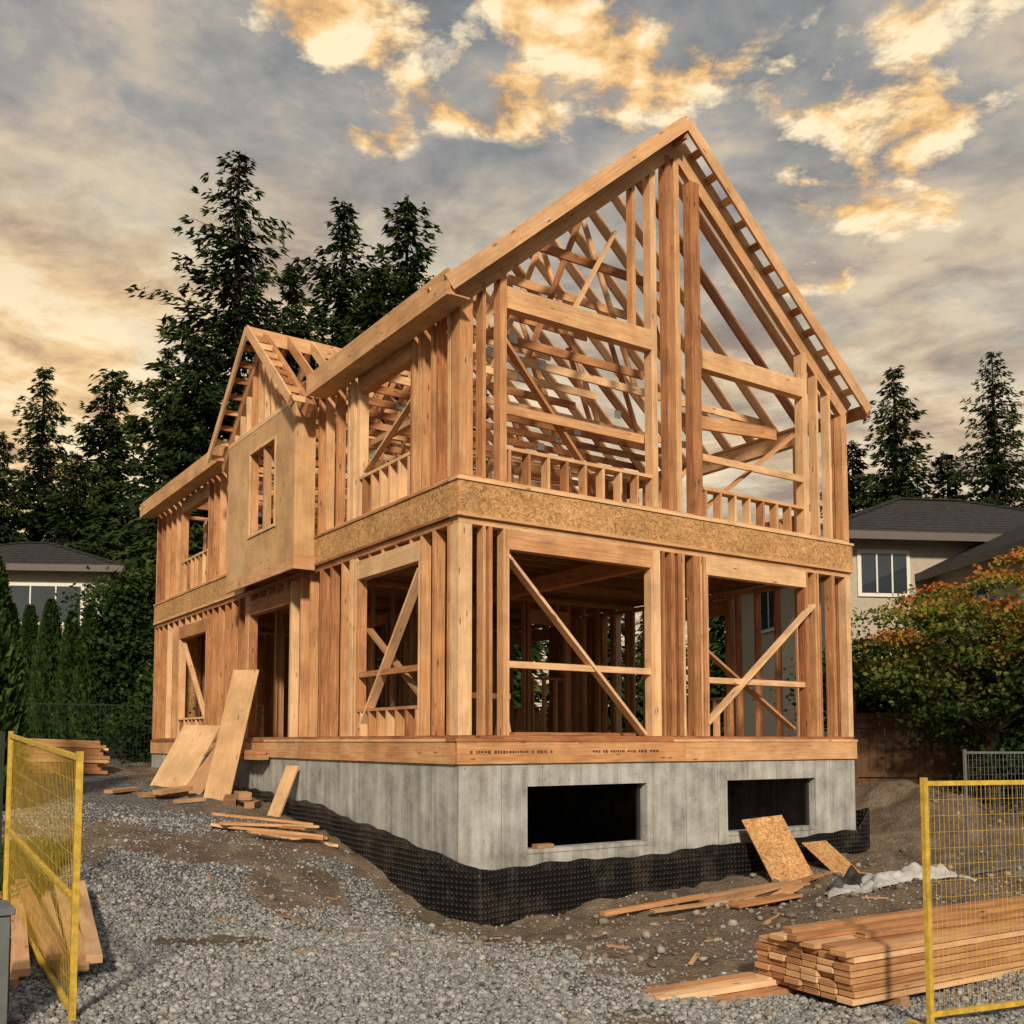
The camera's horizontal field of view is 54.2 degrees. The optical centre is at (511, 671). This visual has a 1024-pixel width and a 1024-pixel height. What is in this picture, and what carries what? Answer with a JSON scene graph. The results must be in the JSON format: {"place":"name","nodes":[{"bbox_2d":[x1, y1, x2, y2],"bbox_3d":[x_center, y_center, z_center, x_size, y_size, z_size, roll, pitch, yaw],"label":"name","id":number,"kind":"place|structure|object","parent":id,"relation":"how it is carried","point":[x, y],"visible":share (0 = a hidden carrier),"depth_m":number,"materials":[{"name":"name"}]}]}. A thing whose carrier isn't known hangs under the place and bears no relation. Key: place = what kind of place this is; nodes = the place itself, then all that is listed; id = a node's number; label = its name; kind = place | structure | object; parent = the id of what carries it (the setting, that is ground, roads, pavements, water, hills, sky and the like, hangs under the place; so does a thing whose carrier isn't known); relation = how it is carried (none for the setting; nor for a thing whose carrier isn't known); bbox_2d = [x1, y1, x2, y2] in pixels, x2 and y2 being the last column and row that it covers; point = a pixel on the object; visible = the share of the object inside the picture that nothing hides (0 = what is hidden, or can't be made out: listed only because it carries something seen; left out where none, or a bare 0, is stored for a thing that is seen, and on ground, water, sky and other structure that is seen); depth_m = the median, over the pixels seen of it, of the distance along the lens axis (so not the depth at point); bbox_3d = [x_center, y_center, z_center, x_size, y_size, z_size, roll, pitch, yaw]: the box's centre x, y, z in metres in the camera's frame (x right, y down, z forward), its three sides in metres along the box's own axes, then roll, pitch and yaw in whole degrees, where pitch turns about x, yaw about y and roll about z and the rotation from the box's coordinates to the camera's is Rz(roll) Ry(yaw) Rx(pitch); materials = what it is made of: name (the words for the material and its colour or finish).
{"place":"outdoors","nodes":[
{"label":"outdoors","id":0,"kind":"place"},
{"bbox_2d":[0,0,1023,709],"label":"sky","id":1,"kind":"structure","parent":0,"point":[876,147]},
{"bbox_2d":[1,803,1023,1023],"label":"gravel","id":2,"kind":"structure","parent":0,"point":[241,993],"depth_m":7.00,"materials":[{"name":"grey gravel"}]},
{"bbox_2d":[0,879,102,986],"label":"timber planks","id":3,"kind":"object","parent":2,"relation":"on","point":[89,949],"visible":0.6,"depth_m":6.94,"materials":[{"name":"brown wood"}]},
{"bbox_2d":[1,748,1023,1023],"bbox_3d":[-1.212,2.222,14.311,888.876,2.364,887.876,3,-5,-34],"label":"ground","id":4,"kind":"structure","parent":0,"point":[893,806],"depth_m":11.78,"materials":[{"name":"grey gravel"}]},
{"bbox_2d":[0,731,4,870],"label":"temporary fence panel","id":5,"kind":"object","parent":4,"relation":"on","point":[2,744],"visible":1,"depth_m":8.19,"materials":[{"name":"yellow metal"}]},
{"bbox_2d":[0,900,15,1023],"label":"utility box","id":6,"kind":"object","parent":4,"relation":"on","point":[7,909],"visible":1,"depth_m":5.21,"materials":[{"name":"grey metal"}]},
{"bbox_2d":[0,453,17,542],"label":"conifer tree","id":7,"kind":"object","parent":4,"relation":"on","point":[15,457],"visible":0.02,"depth_m":45.26,"materials":[{"name":"green plant"}]},
{"bbox_2d":[0,551,27,803],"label":"foliage","id":8,"kind":"object","parent":4,"relation":"on","point":[13,709],"visible":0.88,"depth_m":13.97,"materials":[{"name":"green plant"}]},
{"bbox_2d":[12,602,20,633],"bbox_3d":[-12.606,0.311,25.031,0.929,4.206,0.939,3,-5,-34],"label":"foliage","id":9,"kind":"object","parent":4,"relation":"on","point":[19,620],"visible":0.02,"depth_m":25.19,"materials":[{"name":"green plant"}]},
{"bbox_2d":[0,431,40,543],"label":"conifer tree","id":10,"kind":"object","parent":4,"relation":"on","point":[8,491],"visible":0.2,"depth_m":42.74,"materials":[{"name":"green plant"}]},
{"bbox_2d":[18,603,38,754],"bbox_3d":[-12.119,0.340,25.023,0.947,4.141,0.940,3,-5,-34],"label":"foliage","id":11,"kind":"object","parent":4,"relation":"on","point":[28,628],"visible":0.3,"depth_m":24.91,"materials":[{"name":"green plant"}]},
{"bbox_2d":[2,731,83,1022],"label":"temporary fence panel","id":12,"kind":"object","parent":4,"relation":"on","point":[69,1001],"visible":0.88,"depth_m":6.30,"materials":[{"name":"yellow metal"}]},
{"bbox_2d":[26,598,62,738],"bbox_3d":[-11.604,0.266,25.024,1.036,4.300,1.003,3,-5,-34],"label":"foliage","id":13,"kind":"object","parent":4,"relation":"on","point":[44,664],"visible":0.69,"depth_m":24.73,"materials":[{"name":"green plant"}]},
{"bbox_2d":[22,738,109,773],"bbox_3d":[-9.015,1.706,20.150,1.716,0.733,0.660,3,-5,-39],"label":"lumber pile","id":14,"kind":"object","parent":4,"relation":"on","point":[94,757],"visible":0.7,"depth_m":19.93,"materials":[{"name":"brown wood"}]},
{"bbox_2d":[1,366,131,556],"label":"conifer tree","id":15,"kind":"object","parent":4,"relation":"on","point":[43,462],"visible":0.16,"depth_m":46.45,"materials":[{"name":"green plant"}]},
{"bbox_2d":[52,609,80,739],"bbox_3d":[-11.048,0.415,25.031,0.917,4.000,0.953,3,-5,-34],"label":"foliage","id":16,"kind":"object","parent":4,"relation":"on","point":[68,644],"visible":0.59,"depth_m":24.74,"materials":[{"name":"green plant"}]},
{"bbox_2d":[25,451,122,560],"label":"conifer tree","id":17,"kind":"object","parent":4,"relation":"on","point":[74,501],"visible":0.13,"depth_m":44.36,"materials":[{"name":"green plant"}]},
{"bbox_2d":[0,541,155,749],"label":"neighbouring house","id":18,"kind":"structure","parent":4,"relation":"on","point":[35,570],"depth_m":30.64,"materials":[{"name":"paint"}]},
{"bbox_2d":[68,606,108,754],"bbox_3d":[-10.601,0.373,25.032,1.050,4.082,1.023,3,-5,-34],"label":"foliage","id":19,"kind":"object","parent":4,"relation":"on","point":[82,671],"visible":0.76,"depth_m":24.75,"materials":[{"name":"green plant"}]},
{"bbox_2d":[24,703,152,766],"bbox_3d":[-9.052,1.569,22.695,4.336,1.699,0.037,3,-5,-35],"label":"wire fence","id":20,"kind":"object","parent":4,"relation":"on","point":[100,721],"visible":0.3,"depth_m":22.56,"materials":[{"name":"grey metal"}]},
{"bbox_2d":[26,368,156,559],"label":"conifer tree","id":21,"kind":"object","parent":4,"relation":"on","point":[113,442],"visible":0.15,"depth_m":50.43,"materials":[{"name":"green plant"}]},
{"bbox_2d":[34,553,156,759],"bbox_3d":[-9.944,-0.362,25.827,4.651,5.925,4.824,3,-5,-34],"label":"broadleaf tree","id":22,"kind":"object","parent":4,"relation":"on","point":[126,621],"visible":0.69,"depth_m":25.14,"materials":[{"name":"green plant"}]},
{"bbox_2d":[79,657,198,767],"bbox_3d":[-8.670,1.205,25.002,3.924,3.885,4.306,-1,-4,12],"label":"shrub","id":23,"kind":"object","parent":4,"relation":"on","point":[145,696],"visible":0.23,"depth_m":24.19,"materials":[{"name":"green plant"}]},
{"bbox_2d":[100,345,184,566],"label":"conifer tree","id":24,"kind":"object","parent":4,"relation":"on","point":[152,482],"visible":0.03,"depth_m":46.24,"materials":[{"name":"green plant"}]},
{"bbox_2d":[104,785,261,808],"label":"wood blocks","id":25,"kind":"object","parent":4,"relation":"on","point":[228,799],"depth_m":16.26,"materials":[{"name":"brown wood"}]},
{"bbox_2d":[150,725,219,786],"bbox_3d":[-5.925,1.543,18.120,0.981,1.185,0.776,-2,-5,30],"label":"plywood sheet","id":26,"kind":"object","parent":4,"relation":"on","point":[185,756],"visible":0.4,"depth_m":18.11,"materials":[{"name":"beige wood"}]},
{"bbox_2d":[187,748,214,794],"bbox_3d":[-5.269,1.660,17.498,0.446,1.034,0.911,-3,-5,38],"label":"plywood sheet","id":27,"kind":"object","parent":4,"relation":"on","point":[198,780],"visible":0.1,"depth_m":17.37,"materials":[{"name":"beige wood"}]},
{"bbox_2d":[113,332,299,633],"bbox_3d":[-11.436,-4.323,35.622,8.414,16.586,9.568,1,-4,-16],"label":"conifer tree","id":28,"kind":"object","parent":4,"relation":"on","point":[194,439],"visible":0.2,"depth_m":36.32,"materials":[{"name":"green plant"}]},
{"bbox_2d":[74,150,380,705],"bbox_3d":[-10.970,-8.371,38.813,15.844,24.429,13.000,0,-4,-3],"label":"conifer tree","id":29,"kind":"object","parent":4,"relation":"on","point":[238,317],"visible":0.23,"depth_m":38.52,"materials":[{"name":"green plant"}]},
{"bbox_2d":[203,670,258,800],"bbox_3d":[-4.783,1.065,17.052,0.520,2.261,0.790,-2,-4,23],"label":"plywood plank","id":30,"kind":"object","parent":4,"relation":"on","point":[228,748],"visible":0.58,"depth_m":17.04,"materials":[{"name":"beige wood"}]},
{"bbox_2d":[239,750,268,759],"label":"wood blocks","id":31,"kind":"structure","parent":4,"relation":"on","point":[253,754],"depth_m":16.73,"materials":[{"name":"brown wood"}]},
{"bbox_2d":[210,812,337,847],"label":"scrap planks","id":32,"kind":"object","parent":4,"relation":"on","point":[253,828],"visible":1,"depth_m":13.25,"materials":[{"name":"brown wood"}]},
{"bbox_2d":[267,766,298,816],"bbox_3d":[-3.530,1.844,15.427,0.241,0.786,0.465,-2,-5,28],"label":"timber offcut","id":33,"kind":"object","parent":4,"relation":"on","point":[282,792],"visible":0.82,"depth_m":15.40,"materials":[{"name":"brown wood"}]},
{"bbox_2d":[240,263,417,703],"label":"conifer tree","id":34,"kind":"object","parent":4,"relation":"on","point":[292,297],"visible":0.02,"depth_m":40.97,"materials":[{"name":"green plant"}]},
{"bbox_2d":[227,197,546,731],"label":"conifer tree","id":35,"kind":"object","parent":4,"relation":"on","point":[329,292],"visible":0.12,"depth_m":44.05,"materials":[{"name":"green plant"}]},
{"bbox_2d":[316,263,518,707],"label":"conifer tree","id":36,"kind":"object","parent":4,"relation":"on","point":[376,309],"visible":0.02,"depth_m":40.89,"materials":[{"name":"green plant"}]},
{"bbox_2d":[348,194,548,727],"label":"conifer tree","id":37,"kind":"object","parent":4,"relation":"on","point":[413,266],"visible":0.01,"depth_m":49.08,"materials":[{"name":"green plant"}]},
{"bbox_2d":[96,827,887,986],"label":"timber offcuts","id":38,"kind":"object","parent":4,"relation":"on","point":[696,955],"visible":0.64,"depth_m":9.59,"materials":[{"name":"brown wood"}]},
{"bbox_2d":[447,368,547,727],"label":"conifer tree","id":39,"kind":"object","parent":4,"relation":"on","point":[541,672],"depth_m":50.35,"materials":[{"name":"green plant"}]},
{"bbox_2d":[151,753,855,869],"bbox_3d":[-1.435,2.842,19.356,7.320,2.430,13.682,3,-5,-34],"label":"foundation","id":40,"kind":"object","parent":4,"relation":"on","point":[490,816],"visible":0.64,"depth_m":13.80,"materials":[{"name":"concrete"}]},
{"bbox_2d":[150,739,857,763],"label":"ground floor deck","id":41,"kind":"structure","parent":40,"relation":"on","point":[477,751],"depth_m":13.51,"materials":[{"name":"brown wood"}]},
{"bbox_2d":[472,692,510,734],"bbox_3d":[-0.430,0.652,14.418,0.909,0.692,0.650,3,-5,-34],"label":"sawhorse","id":42,"kind":"object","parent":41,"relation":"on","point":[494,695],"visible":0.03,"depth_m":14.48,"materials":[{"name":"brown wood"}]},
{"bbox_2d":[152,515,853,739],"bbox_3d":[-1.413,-0.005,19.533,7.348,2.668,13.786,3,-5,-34],"label":"first storey framing","id":43,"kind":"object","parent":41,"relation":"on","point":[319,677],"visible":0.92,"depth_m":15.19,"materials":[{"name":"brown wood"}]},
{"bbox_2d":[153,475,853,640],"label":"floor deck","id":44,"kind":"structure","parent":43,"relation":"on","point":[549,577],"depth_m":14.71,"materials":[{"name":"brown wood"}]},
{"bbox_2d":[206,325,341,593],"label":"bay gable","id":45,"kind":"structure","parent":44,"relation":"on","point":[284,541],"depth_m":16.57,"materials":[{"name":"brown wood"}]},
{"bbox_2d":[156,152,848,603],"bbox_3d":[-1.435,-4.428,19.860,7.330,5.264,13.692,3,-5,-34],"label":"second storey framing","id":46,"kind":"object","parent":44,"relation":"on","point":[438,360],"visible":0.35,"depth_m":14.19,"materials":[{"name":"brown wood"}]},
{"bbox_2d":[139,115,871,524],"bbox_3d":[-1.482,-5.654,19.932,7.967,3.635,14.260,3,-5,-34],"label":"roof framing","id":47,"kind":"object","parent":46,"relation":"on","point":[439,297],"visible":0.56,"depth_m":15.71,"materials":[{"name":"brown wood"}]},
{"bbox_2d":[532,843,553,848],"bbox_3d":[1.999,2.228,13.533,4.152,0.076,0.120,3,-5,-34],"label":"timber offcut","id":48,"kind":"object","parent":40,"relation":"on","point":[543,845],"visible":0.5,"depth_m":12.39,"materials":[{"name":"brown wood"}]},
{"bbox_2d":[242,787,869,925],"bbox_3d":[0.457,2.692,16.427,7.826,1.512,7.520,3,-5,-34],"label":"foundation membrane","id":49,"kind":"object","parent":40,"relation":"attached to","point":[442,884],"visible":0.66,"depth_m":12.53,"materials":[{"name":"black plastic"}]},
{"bbox_2d":[509,593,725,735],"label":"distant trees","id":50,"kind":"object","parent":4,"relation":"on","point":[717,644],"visible":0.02,"depth_m":66.68,"materials":[{"name":"green plant"}]},
{"bbox_2d":[255,793,1023,1023],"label":"rubble","id":51,"kind":"object","parent":4,"relation":"on","point":[643,956],"visible":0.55,"depth_m":10.06,"materials":[{"name":"gravel"}]},
{"bbox_2d":[600,885,802,916],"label":"scrap planks","id":52,"kind":"object","parent":4,"relation":"on","point":[785,893],"visible":1,"depth_m":12.13,"materials":[{"name":"brown wood"}]},
{"bbox_2d":[641,970,801,1002],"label":"timber planks","id":53,"kind":"object","parent":4,"relation":"on","point":[726,987],"visible":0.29,"depth_m":7.05,"materials":[{"name":"brown wood"}]},
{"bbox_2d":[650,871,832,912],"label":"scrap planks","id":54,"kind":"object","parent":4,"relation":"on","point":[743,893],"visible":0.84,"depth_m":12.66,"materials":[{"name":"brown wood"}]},
{"bbox_2d":[742,815,812,880],"bbox_3d":[3.748,2.502,14.055,0.899,0.911,0.584,3,-5,-34],"label":"osb panel","id":55,"kind":"object","parent":4,"relation":"on","point":[777,848],"visible":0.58,"depth_m":14.05,"materials":[{"name":"brown wood"}]},
{"bbox_2d":[802,840,859,875],"bbox_3d":[4.660,2.721,14.567,0.600,0.453,0.612,3,-5,-39],"label":"osb panel","id":56,"kind":"object","parent":4,"relation":"on","point":[828,856],"visible":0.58,"depth_m":14.57,"materials":[{"name":"brown wood"}]},
{"bbox_2d":[825,884,861,896],"bbox_3d":[4.188,2.741,12.534,0.717,0.126,0.476,3,-5,-34],"label":"crumpled tarp","id":57,"kind":"object","parent":4,"relation":"on","point":[835,891],"visible":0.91,"depth_m":12.38,"materials":[{"name":"white plastic"}]},
{"bbox_2d":[826,865,865,888],"bbox_3d":[4.452,2.680,12.955,0.550,0.324,0.839,-3,-5,38],"label":"crumpled tarp","id":58,"kind":"object","parent":4,"relation":"on","point":[852,876],"visible":0.77,"depth_m":12.80,"materials":[{"name":"grey plastic"}]},
{"bbox_2d":[753,626,940,754],"bbox_3d":[7.327,0.684,20.642,4.084,3.516,4.195,3,-5,-34],"label":"shrub","id":59,"kind":"object","parent":4,"relation":"on","point":[862,707],"visible":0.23,"depth_m":20.27,"materials":[{"name":"green plant"}]},
{"bbox_2d":[809,440,892,524],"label":"conifer tree","id":60,"kind":"object","parent":4,"relation":"on","point":[857,465],"visible":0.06,"depth_m":50.63,"materials":[{"name":"green plant"}]},
{"bbox_2d":[721,497,1023,751],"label":"neighbouring house","id":61,"kind":"structure","parent":4,"relation":"on","point":[899,542],"depth_m":25.90,"materials":[{"name":"paint"}]},
{"bbox_2d":[754,895,1023,1006],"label":"lumber stack","id":62,"kind":"object","parent":4,"relation":"on","point":[856,961],"visible":0.9,"depth_m":7.12,"materials":[{"name":"brown wood"}]},
{"bbox_2d":[848,365,950,507],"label":"conifer tree","id":63,"kind":"object","parent":4,"relation":"on","point":[894,483],"visible":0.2,"depth_m":46.47,"materials":[{"name":"green plant"}]},
{"bbox_2d":[855,862,976,892],"bbox_3d":[5.046,2.638,12.877,1.800,0.358,0.800,1,-4,-11],"label":"crumpled tarp","id":64,"kind":"object","parent":4,"relation":"on","point":[909,872],"visible":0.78,"depth_m":12.68,"materials":[{"name":"white plastic"}]},
{"bbox_2d":[822,565,1023,801],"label":"maple tree","id":65,"kind":"object","parent":4,"relation":"on","point":[942,615],"visible":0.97,"depth_m":16.60,"materials":[{"name":"green plant"}]},
{"bbox_2d":[853,696,1023,794],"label":"wooden fence","id":66,"kind":"object","parent":4,"relation":"on","point":[911,764],"visible":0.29,"depth_m":18.20,"materials":[{"name":"brown wood"}]},
{"bbox_2d":[856,618,1020,736],"bbox_3d":[9.932,0.543,20.450,6.394,3.770,6.464,3,-5,-34],"label":"shrub","id":67,"kind":"object","parent":4,"relation":"on","point":[945,643],"visible":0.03,"depth_m":19.97,"materials":[{"name":"green plant"}]},
{"bbox_2d":[920,451,991,501],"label":"conifer tree","id":68,"kind":"object","parent":4,"relation":"on","point":[951,493],"visible":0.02,"depth_m":44.53,"materials":[{"name":"green plant"}]},
{"bbox_2d":[905,778,1023,1023],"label":"temporary fence panel","id":69,"kind":"object","parent":4,"relation":"on","point":[931,1013],"visible":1,"depth_m":6.28,"materials":[{"name":"yellow metal"}]},
{"bbox_2d":[914,525,1023,757],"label":"garage wing","id":70,"kind":"structure","parent":4,"relation":"on","point":[958,568],"depth_m":23.48,"materials":[{"name":"grey"}]},
{"bbox_2d":[926,546,1023,740],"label":"maple tree","id":71,"kind":"object","parent":4,"relation":"on","point":[1014,557],"visible":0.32,"depth_m":16.63,"materials":[{"name":"orange plant"}]},
{"bbox_2d":[934,716,1023,818],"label":"shrub","id":72,"kind":"object","parent":4,"relation":"on","point":[1016,745],"visible":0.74,"depth_m":16.58,"materials":[{"name":"green plant"}]},
{"bbox_2d":[940,351,1023,507],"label":"conifer tree","id":73,"kind":"object","parent":4,"relation":"on","point":[997,480],"visible":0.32,"depth_m":40.52,"materials":[{"name":"green plant"}]},
{"bbox_2d":[963,749,1023,875],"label":"wire fence","id":74,"kind":"object","parent":4,"relation":"on","point":[966,797],"visible":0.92,"depth_m":13.25,"materials":[{"name":"metal"}]}
]}

